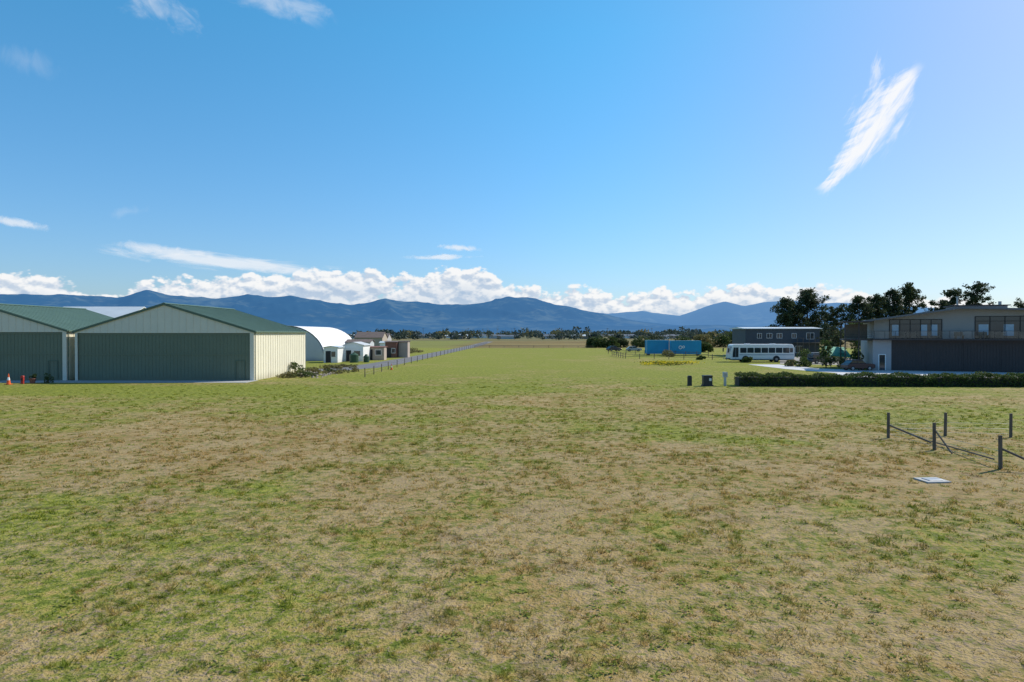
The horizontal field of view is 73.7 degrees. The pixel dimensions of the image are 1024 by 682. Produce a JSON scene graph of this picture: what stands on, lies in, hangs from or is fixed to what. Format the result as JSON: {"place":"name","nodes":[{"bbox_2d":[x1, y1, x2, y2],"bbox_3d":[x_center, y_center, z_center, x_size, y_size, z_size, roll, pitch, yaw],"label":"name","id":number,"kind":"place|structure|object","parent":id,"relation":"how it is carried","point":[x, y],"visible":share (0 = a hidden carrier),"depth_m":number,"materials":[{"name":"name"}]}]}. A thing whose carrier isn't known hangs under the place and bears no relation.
{"place":"outdoors","nodes":[
{"label":"outdoors","id":0,"kind":"place"},
{"bbox_2d":[0,218,32,226],"bbox_3d":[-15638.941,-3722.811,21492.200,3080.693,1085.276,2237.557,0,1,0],"label":"cloud","id":1,"kind":"structure","parent":0,"point":[14,222],"depth_m":21565.40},
{"bbox_2d":[132,245,183,253],"bbox_3d":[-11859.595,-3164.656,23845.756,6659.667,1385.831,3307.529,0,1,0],"label":"cloud","id":2,"kind":"structure","parent":0,"point":[157,249],"depth_m":23877.19,"materials":[{"name":"white"}]},
{"bbox_2d":[143,250,305,272],"bbox_3d":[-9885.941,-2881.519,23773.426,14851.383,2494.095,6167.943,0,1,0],"label":"cloud","id":3,"kind":"structure","parent":0,"point":[202,258],"depth_m":24933.19,"materials":[{"name":"white"}]},
{"bbox_2d":[0,290,680,325],"bbox_3d":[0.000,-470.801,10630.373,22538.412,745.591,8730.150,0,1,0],"label":"mountains","id":4,"kind":"structure","parent":0,"point":[520,308],"depth_m":11498.29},
{"bbox_2d":[355,334,386,345],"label":"walls","id":5,"kind":"structure","parent":0,"point":[377,341],"depth_m":200.02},
{"bbox_2d":[354,332,387,337],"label":"roof","id":6,"kind":"structure","parent":5,"relation":"on","point":[369,335],"depth_m":202.02,"materials":[{"name":"metal"}]},
{"bbox_2d":[319,342,490,370],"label":"road","id":7,"kind":"structure","parent":0,"point":[383,363],"depth_m":130.91,"materials":[{"name":"asphalt"}]},
{"bbox_2d":[419,254,455,258],"bbox_3d":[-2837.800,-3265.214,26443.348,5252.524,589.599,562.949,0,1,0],"label":"cloud","id":8,"kind":"structure","parent":0,"point":[444,256],"depth_m":26587.77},
{"bbox_2d":[447,245,471,249],"bbox_3d":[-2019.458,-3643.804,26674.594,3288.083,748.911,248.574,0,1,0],"label":"cloud","id":9,"kind":"structure","parent":0,"point":[458,247],"depth_m":26721.05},
{"bbox_2d":[0,267,991,315],"bbox_3d":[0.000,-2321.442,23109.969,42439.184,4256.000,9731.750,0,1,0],"label":"cloud","id":10,"kind":"structure","parent":0,"point":[451,285],"depth_m":27120.82,"materials":[{"name":"white"}]},
{"bbox_2d":[0,334,1023,681],"bbox_3d":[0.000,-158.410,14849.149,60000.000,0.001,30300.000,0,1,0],"label":"ground","id":11,"kind":"structure","parent":0,"point":[562,364],"depth_m":17.33,"materials":[{"name":"plant"}]},
{"bbox_2d":[44,373,53,382],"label":"potted plant","id":12,"kind":"object","parent":11,"relation":"on","point":[47,378],"visible":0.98,"depth_m":69.05,"materials":[{"name":"green plant"}]},
{"bbox_2d":[0,303,112,379],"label":"green hangar","id":13,"kind":"structure","parent":11,"relation":"on","point":[39,341],"depth_m":72.61,"materials":[{"name":"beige metal"}]},
{"bbox_2d":[0,332,62,379],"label":"door","id":14,"kind":"structure","parent":13,"relation":"in","point":[26,354],"depth_m":72.59,"materials":[{"name":"green metal"}]},
{"bbox_2d":[71,307,145,317],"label":"zinc roofed hangar","id":15,"kind":"structure","parent":11,"relation":"on","point":[114,312],"depth_m":111.03,"materials":[{"name":"metal"}]},
{"bbox_2d":[0,380,257,382],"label":"concrete apron","id":16,"kind":"object","parent":11,"relation":"on","point":[136,381],"visible":0.67,"depth_m":70.81,"materials":[{"name":"concrete"}]},
{"bbox_2d":[72,302,307,379],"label":"green hangar","id":17,"kind":"structure","parent":11,"relation":"on","point":[168,341],"depth_m":72.60,"materials":[{"name":"beige metal"}]},
{"bbox_2d":[78,333,249,379],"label":"door","id":18,"kind":"structure","parent":17,"relation":"in","point":[101,356],"depth_m":72.59,"materials":[{"name":"green metal"}]},
{"bbox_2d":[276,373,296,377],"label":"weed clump","id":19,"kind":"object","parent":11,"relation":"on","point":[282,375],"visible":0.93,"depth_m":77.03,"materials":[{"name":"green plant"}]},
{"bbox_2d":[290,362,303,371],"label":"flax bush","id":20,"kind":"object","parent":11,"relation":"on","point":[294,366],"visible":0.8,"depth_m":83.87,"materials":[{"name":"green plant"}]},
{"bbox_2d":[290,368,312,377],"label":"weed clump","id":21,"kind":"object","parent":11,"relation":"on","point":[304,373],"visible":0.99,"depth_m":77.57,"materials":[{"name":"green plant"}]},
{"bbox_2d":[308,366,325,373],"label":"weed clump","id":22,"kind":"object","parent":11,"relation":"on","point":[314,368],"visible":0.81,"depth_m":82.89,"materials":[{"name":"green plant"}]},
{"bbox_2d":[297,370,337,377],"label":"rubble pile","id":23,"kind":"object","parent":11,"relation":"on","point":[324,374],"visible":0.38,"depth_m":80.32,"materials":[{"name":"stone"}]},
{"bbox_2d":[287,325,351,360],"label":"white arched hangar","id":24,"kind":"structure","parent":11,"relation":"on","point":[317,339],"depth_m":126.95,"materials":[{"name":"metal"}]},
{"bbox_2d":[322,345,343,362],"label":"white shed","id":25,"kind":"structure","parent":11,"relation":"on","point":[333,354],"depth_m":117.03,"materials":[{"name":"paint"}]},
{"bbox_2d":[326,351,330,362],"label":"door","id":26,"kind":"structure","parent":25,"relation":"in","point":[328,353],"depth_m":117.00,"materials":[{"name":"metal"}]},
{"bbox_2d":[348,365,358,371],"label":"weed clump","id":27,"kind":"object","parent":11,"relation":"on","point":[355,369],"visible":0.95,"depth_m":89.27,"materials":[{"name":"green plant"}]},
{"bbox_2d":[349,352,358,362],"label":"water tank","id":28,"kind":"object","parent":11,"relation":"on","point":[353,357],"visible":1,"depth_m":116.92,"materials":[{"name":"green plastic"}]},
{"bbox_2d":[341,342,370,360],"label":"white workshop","id":29,"kind":"structure","parent":11,"relation":"on","point":[361,349],"depth_m":122.02,"materials":[{"name":"paint"}]},
{"bbox_2d":[346,350,350,360],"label":"door","id":30,"kind":"structure","parent":29,"relation":"in","point":[348,352],"depth_m":121.99,"materials":[{"name":"metal"}]},
{"bbox_2d":[345,339,374,345],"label":"grey shed","id":31,"kind":"structure","parent":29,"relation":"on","point":[370,341],"depth_m":142.97,"materials":[{"name":"metal"}]},
{"bbox_2d":[370,346,386,359],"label":"shed","id":32,"kind":"structure","parent":11,"relation":"on","point":[378,352],"depth_m":128.03,"materials":[{"name":"metal"}]},
{"bbox_2d":[385,341,398,357],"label":"brown shed","id":33,"kind":"structure","parent":11,"relation":"on","point":[392,349],"depth_m":141.02,"materials":[{"name":"metal"}]},
{"bbox_2d":[398,341,410,357],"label":"beige shed","id":34,"kind":"structure","parent":11,"relation":"on","point":[404,349],"depth_m":142.03,"materials":[{"name":"metal"}]},
{"bbox_2d":[364,342,486,374],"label":"roadside fence","id":35,"kind":"object","parent":11,"relation":"on","point":[418,359],"visible":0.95,"depth_m":120.70,"materials":[{"name":"brown wood"}]},
{"bbox_2d":[0,410,1023,681],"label":"weeds","id":36,"kind":"object","parent":11,"relation":"on","point":[622,600],"visible":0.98,"depth_m":13.12,"materials":[{"name":"green plant"}]},
{"bbox_2d":[377,328,696,339],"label":"power poles","id":37,"kind":"object","parent":11,"relation":"on","point":[561,332],"visible":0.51,"depth_m":552.30,"materials":[{"name":"brown wood"}]},
{"bbox_2d":[351,334,820,338],"bbox_3d":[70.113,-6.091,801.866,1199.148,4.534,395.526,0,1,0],"label":"distant houses","id":38,"kind":"structure","parent":11,"relation":"on","point":[512,336],"depth_m":663.90,"materials":[{"name":"metal"}]},
{"bbox_2d":[585,336,595,347],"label":"bush","id":39,"kind":"object","parent":11,"relation":"on","point":[589,343],"visible":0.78,"depth_m":242.49,"materials":[{"name":"green plant"}]},
{"bbox_2d":[348,326,842,339],"bbox_3d":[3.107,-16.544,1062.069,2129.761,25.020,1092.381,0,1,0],"label":"distant trees","id":40,"kind":"object","parent":11,"relation":"on","point":[411,334],"visible":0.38,"depth_m":631.30,"materials":[{"name":"green plant"}]},
{"bbox_2d":[591,335,608,347],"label":"bush","id":41,"kind":"object","parent":11,"relation":"on","point":[596,342],"visible":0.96,"depth_m":238.93,"materials":[{"name":"green plant"}]},
{"bbox_2d":[602,336,619,347],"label":"bush","id":42,"kind":"object","parent":11,"relation":"on","point":[611,341],"visible":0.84,"depth_m":238.54,"materials":[{"name":"green plant"}]},
{"bbox_2d":[606,346,621,350],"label":"dark car","id":43,"kind":"object","parent":11,"relation":"on","point":[611,348],"visible":0.93,"depth_m":192.86,"materials":[{"name":"paint"}]},
{"bbox_2d":[615,338,628,347],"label":"bush","id":44,"kind":"object","parent":11,"relation":"on","point":[623,342],"visible":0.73,"depth_m":241.87,"materials":[{"name":"green plant"}]},
{"bbox_2d":[626,346,641,350],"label":"silver car","id":45,"kind":"object","parent":11,"relation":"on","point":[633,348],"visible":0.86,"depth_m":190.04,"materials":[{"name":"paint"}]},
{"bbox_2d":[630,336,649,346],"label":"bush","id":46,"kind":"object","parent":11,"relation":"on","point":[639,342],"visible":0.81,"depth_m":249.13,"materials":[{"name":"green plant"}]},
{"bbox_2d":[647,334,664,339],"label":"bush","id":47,"kind":"object","parent":11,"relation":"on","point":[654,337],"visible":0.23,"depth_m":254.33,"materials":[{"name":"green plant"}]},
{"bbox_2d":[645,340,668,353],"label":"blue shipping container","id":48,"kind":"object","parent":11,"relation":"on","point":[655,346],"visible":0.89,"depth_m":156.11,"materials":[{"name":"metal"}]},
{"bbox_2d":[608,349,708,356],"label":"yard fence","id":49,"kind":"object","parent":11,"relation":"on","point":[635,352],"visible":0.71,"depth_m":150.82,"materials":[{"name":"brown wood"}]},
{"bbox_2d":[662,349,674,356],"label":"garden shrub","id":50,"kind":"object","parent":11,"relation":"on","point":[672,354],"visible":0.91,"depth_m":147.40,"materials":[{"name":"green plant"}]},
{"bbox_2d":[634,360,705,365],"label":"yellow flower patch","id":51,"kind":"object","parent":11,"relation":"on","point":[664,363],"visible":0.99,"depth_m":108.96,"materials":[{"name":"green plant"}]},
{"bbox_2d":[614,352,726,359],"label":"paddock fence","id":52,"kind":"object","parent":11,"relation":"on","point":[654,354],"visible":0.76,"depth_m":134.10,"materials":[{"name":"brown wood"}]},
{"bbox_2d":[673,335,691,340],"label":"bush","id":53,"kind":"object","parent":11,"relation":"on","point":[684,339],"visible":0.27,"depth_m":249.53,"materials":[{"name":"green plant"}]},
{"bbox_2d":[669,341,700,355],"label":"blue shipping container","id":54,"kind":"object","parent":11,"relation":"on","point":[682,347],"visible":0.93,"depth_m":154.47,"materials":[{"name":"metal"}]},
{"bbox_2d":[687,376,691,385],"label":"utility pillar","id":55,"kind":"structure","parent":11,"relation":"on","point":[689,380],"depth_m":65.20,"materials":[{"name":"grey plastic"}]},
{"bbox_2d":[693,334,713,345],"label":"bush","id":56,"kind":"object","parent":11,"relation":"on","point":[701,337],"visible":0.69,"depth_m":244.97,"materials":[{"name":"green plant"}]},
{"bbox_2d":[701,341,713,351],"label":"bush","id":57,"kind":"object","parent":11,"relation":"on","point":[706,346],"visible":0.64,"depth_m":183.71,"materials":[{"name":"green plant"}]},
{"bbox_2d":[701,375,713,385],"bbox_3d":[18.600,3.775,65.045,1.000,1.020,0.700,0,1,0],"label":"electrical cabinet","id":58,"kind":"object","parent":11,"relation":"on","point":[707,380],"visible":1,"depth_m":64.75,"materials":[{"name":"grey plastic"}]},
{"bbox_2d":[710,332,730,346],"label":"bush","id":59,"kind":"object","parent":11,"relation":"on","point":[724,340],"visible":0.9,"depth_m":248.58,"materials":[{"name":"green plant"}]},
{"bbox_2d":[722,372,727,385],"bbox_3d":[20.300,3.620,65.034,0.460,1.330,0.320,0,1,0],"label":"meter post","id":60,"kind":"object","parent":11,"relation":"on","point":[725,374],"visible":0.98,"depth_m":64.90,"materials":[{"name":"metal"}]},
{"bbox_2d":[741,356,752,362],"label":"garden shrub","id":61,"kind":"object","parent":11,"relation":"on","point":[747,359],"visible":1,"depth_m":116.98,"materials":[{"name":"green plant"}]},
{"bbox_2d":[723,343,794,361],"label":"white bus","id":62,"kind":"object","parent":11,"relation":"on","point":[774,352],"visible":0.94,"depth_m":119.52,"materials":[{"name":"paint"}]},
{"bbox_2d":[784,359,795,365],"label":"garden shrub","id":63,"kind":"object","parent":11,"relation":"on","point":[790,362],"visible":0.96,"depth_m":103.89,"materials":[{"name":"green plant"}]},
{"bbox_2d":[768,296,815,326],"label":"pine tree","id":64,"kind":"object","parent":11,"relation":"on","point":[785,318],"visible":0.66,"depth_m":176.59,"materials":[{"name":"green plant"}]},
{"bbox_2d":[794,357,811,366],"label":"garden shrub","id":65,"kind":"object","parent":11,"relation":"on","point":[805,362],"visible":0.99,"depth_m":102.57,"materials":[{"name":"green plant"}]},
{"bbox_2d":[796,348,810,360],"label":"garden shrub","id":66,"kind":"object","parent":11,"relation":"on","point":[803,353],"visible":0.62,"depth_m":119.69,"materials":[{"name":"green plant"}]},
{"bbox_2d":[790,287,842,344],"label":"pine tree","id":67,"kind":"object","parent":11,"relation":"on","point":[807,297],"visible":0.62,"depth_m":177.93,"materials":[{"name":"green plant"}]},
{"bbox_2d":[816,340,837,367],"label":"conifer tree","id":68,"kind":"object","parent":11,"relation":"on","point":[824,352],"visible":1,"depth_m":99.37,"materials":[{"name":"green plant"}]},
{"bbox_2d":[817,323,844,347],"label":"garden tree","id":69,"kind":"object","parent":11,"relation":"on","point":[834,336],"visible":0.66,"depth_m":131.64,"materials":[{"name":"green plant"}]},
{"bbox_2d":[818,305,845,346],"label":"pine tree","id":70,"kind":"object","parent":11,"relation":"on","point":[830,313],"visible":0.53,"depth_m":162.36,"materials":[{"name":"green plant"}]},
{"bbox_2d":[822,346,851,363],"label":"green shade sail","id":71,"kind":"object","parent":11,"relation":"on","point":[835,351],"visible":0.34,"depth_m":102.26,"materials":[{"name":"fabric"}]},
{"bbox_2d":[836,357,843,366],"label":"garden shrub","id":72,"kind":"object","parent":11,"relation":"on","point":[841,361],"visible":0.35,"depth_m":97.58,"materials":[{"name":"green plant"}]},
{"bbox_2d":[838,321,871,369],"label":"side deck","id":73,"kind":"structure","parent":11,"relation":"on","point":[858,331],"depth_m":95.77,"materials":[{"name":"brown wood"}]},
{"bbox_2d":[846,350,863,368],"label":"garden shrub","id":74,"kind":"object","parent":11,"relation":"on","point":[853,354],"visible":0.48,"depth_m":97.37,"materials":[{"name":"green plant"}]},
{"bbox_2d":[837,295,879,346],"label":"pine tree","id":75,"kind":"object","parent":11,"relation":"on","point":[863,307],"visible":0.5,"depth_m":159.23,"materials":[{"name":"green plant"}]},
{"bbox_2d":[847,319,869,349],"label":"garden tree","id":76,"kind":"object","parent":11,"relation":"on","point":[854,344],"visible":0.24,"depth_m":139.59,"materials":[{"name":"green plant"}]},
{"bbox_2d":[860,293,887,338],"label":"pine tree","id":77,"kind":"object","parent":11,"relation":"on","point":[877,298],"visible":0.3,"depth_m":161.67,"materials":[{"name":"green plant"}]},
{"bbox_2d":[861,340,890,369],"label":"walls","id":78,"kind":"structure","parent":11,"relation":"on","point":[871,350],"depth_m":92.92,"materials":[{"name":"paint"}]},
{"bbox_2d":[879,355,884,369],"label":"door","id":79,"kind":"structure","parent":78,"relation":"in","point":[881,362],"depth_m":92.63,"materials":[{"name":"white paint"}]},
{"bbox_2d":[863,309,1023,338],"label":"walls","id":80,"kind":"structure","parent":78,"relation":"on","point":[959,320],"depth_m":91.11,"materials":[{"name":"paint"}]},
{"bbox_2d":[889,316,1023,338],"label":"window frames","id":81,"kind":"structure","parent":80,"relation":"attached to","point":[941,327],"depth_m":91.50,"materials":[{"name":"metal"}]},
{"bbox_2d":[890,316,1023,337],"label":"windows","id":82,"kind":"structure","parent":81,"relation":"attached to","point":[997,327],"depth_m":90.09,"materials":[{"name":"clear glass"}]},
{"bbox_2d":[892,324,1013,335],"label":"curtains","id":83,"kind":"object","parent":82,"relation":"attached to","point":[1009,328],"visible":0.89,"depth_m":91.74,"materials":[{"name":"fabric"}]},
{"bbox_2d":[872,331,1023,340],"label":"balcony","id":84,"kind":"structure","parent":78,"relation":"on","point":[1006,339],"depth_m":88.62,"materials":[{"name":"metal"}]},
{"bbox_2d":[954,332,988,338],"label":"outdoor furniture","id":85,"kind":"object","parent":84,"relation":"on","point":[956,334],"visible":0.98,"depth_m":89.14,"materials":[{"name":"brown wood"}]},
{"bbox_2d":[891,340,1023,371],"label":"hangar door","id":86,"kind":"structure","parent":78,"relation":"attached to","point":[960,355],"depth_m":89.62,"materials":[{"name":"metal"}]},
{"bbox_2d":[734,371,1023,386],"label":"clipped hedge","id":87,"kind":"object","parent":11,"relation":"on","point":[975,379],"visible":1,"depth_m":64.31,"materials":[{"name":"green foliage"}]},
{"bbox_2d":[881,287,905,316],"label":"pine tree","id":88,"kind":"object","parent":11,"relation":"on","point":[895,298],"visible":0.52,"depth_m":163.44,"materials":[{"name":"green plant"}]},
{"bbox_2d":[897,282,926,314],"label":"pine tree","id":89,"kind":"object","parent":11,"relation":"on","point":[909,293],"visible":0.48,"depth_m":167.23,"materials":[{"name":"green plant"}]},
{"bbox_2d":[913,477,950,483],"bbox_3d":[14.250,4.736,23.154,0.840,0.120,0.720,0,1,-6],"label":"drain cover","id":90,"kind":"object","parent":11,"relation":"on","point":[928,480],"visible":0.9,"depth_m":23.05,"materials":[{"name":"concrete"}]},
{"bbox_2d":[924,299,951,311],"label":"pine tree","id":91,"kind":"object","parent":11,"relation":"on","point":[942,303],"visible":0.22,"depth_m":172.16,"materials":[{"name":"green plant"}]},
{"bbox_2d":[932,287,969,308],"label":"pine tree","id":92,"kind":"object","parent":11,"relation":"on","point":[952,294],"visible":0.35,"depth_m":174.21,"materials":[{"name":"green plant"}]},
{"bbox_2d":[887,412,1023,468],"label":"corner fence","id":93,"kind":"object","parent":11,"relation":"on","point":[1001,449],"visible":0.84,"depth_m":29.22,"materials":[{"name":"brown wood"}]},
{"bbox_2d":[958,281,996,304],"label":"pine tree","id":94,"kind":"object","parent":11,"relation":"on","point":[974,297],"visible":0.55,"depth_m":173.07,"materials":[{"name":"green plant"}]},
{"bbox_2d":[1011,297,1023,307],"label":"pine tree","id":95,"kind":"object","parent":11,"relation":"on","point":[1019,305],"visible":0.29,"depth_m":172.95,"materials":[{"name":"green plant"}]},
{"bbox_2d":[0,0,1023,307],"label":"sky","id":96,"kind":"structure","parent":0,"point":[619,148],"materials":[{"name":"blue"}]},
{"bbox_2d":[257,313,843,333],"bbox_3d":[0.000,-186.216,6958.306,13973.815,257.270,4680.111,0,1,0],"label":"foothills","id":97,"kind":"structure","parent":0,"point":[349,324],"depth_m":7809.27,"materials":[{"name":"blue"}]},
{"bbox_2d":[603,301,934,326],"bbox_3d":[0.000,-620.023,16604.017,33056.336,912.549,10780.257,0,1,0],"label":"mountains","id":98,"kind":"structure","parent":0,"point":[729,313],"depth_m":18228.36,"materials":[{"name":"blue"}]},
{"bbox_2d":[732,329,819,355],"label":"walls","id":99,"kind":"structure","parent":0,"point":[741,336],"depth_m":150.00,"materials":[{"name":"stone"}]},
{"bbox_2d":[729,327,822,328],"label":"roof","id":100,"kind":"structure","parent":99,"relation":"on","point":[775,328],"depth_m":152.81,"materials":[{"name":"metal"}]},
{"bbox_2d":[757,333,813,352],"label":"windows","id":101,"kind":"structure","parent":99,"relation":"part of","point":[809,336],"depth_m":149.94,"materials":[{"name":"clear glass"}]},
{"bbox_2d":[793,342,818,352],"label":"balcony","id":102,"kind":"structure","parent":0,"point":[803,344],"depth_m":148.22,"materials":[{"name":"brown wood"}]},
{"bbox_2d":[780,357,848,364],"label":"gravel yard","id":103,"kind":"structure","parent":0,"point":[795,358],"depth_m":117.47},
{"bbox_2d":[807,354,833,363],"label":"dark car","id":104,"kind":"object","parent":103,"relation":"on","point":[812,358],"visible":0.49,"depth_m":112.32,"materials":[{"name":"paint"}]},
{"bbox_2d":[822,69,915,189],"bbox_3d":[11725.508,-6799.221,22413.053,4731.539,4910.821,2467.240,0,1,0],"label":"cloud","id":105,"kind":"structure","parent":0,"point":[893,99],"depth_m":22474.01,"materials":[{"name":"white"}]},
{"bbox_2d":[874,65,878,77],"bbox_3d":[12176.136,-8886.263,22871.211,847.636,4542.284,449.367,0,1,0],"label":"cloud","id":106,"kind":"structure","parent":0,"point":[876,71],"depth_m":22859.32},
{"bbox_2d":[748,364,1023,376],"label":"driveway","id":107,"kind":"structure","parent":0,"point":[840,371],"depth_m":89.59,"materials":[{"name":"concrete"}]},
{"bbox_2d":[840,359,874,370],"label":"red car","id":108,"kind":"object","parent":107,"relation":"on","point":[851,364],"visible":1,"depth_m":91.82,"materials":[{"name":"paint"}]},
{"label":"roof","id":109,"kind":"object","parent":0,"visible":0},
{"bbox_2d":[866,307,1023,320],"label":"fascia","id":110,"kind":"structure","parent":109,"relation":"attached to","point":[946,310],"depth_m":89.65,"materials":[{"name":"metal"}]},
{"bbox_2d":[944,304,1010,308],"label":"clerestory","id":111,"kind":"object","parent":109,"relation":"on","point":[994,306],"visible":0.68,"depth_m":91.09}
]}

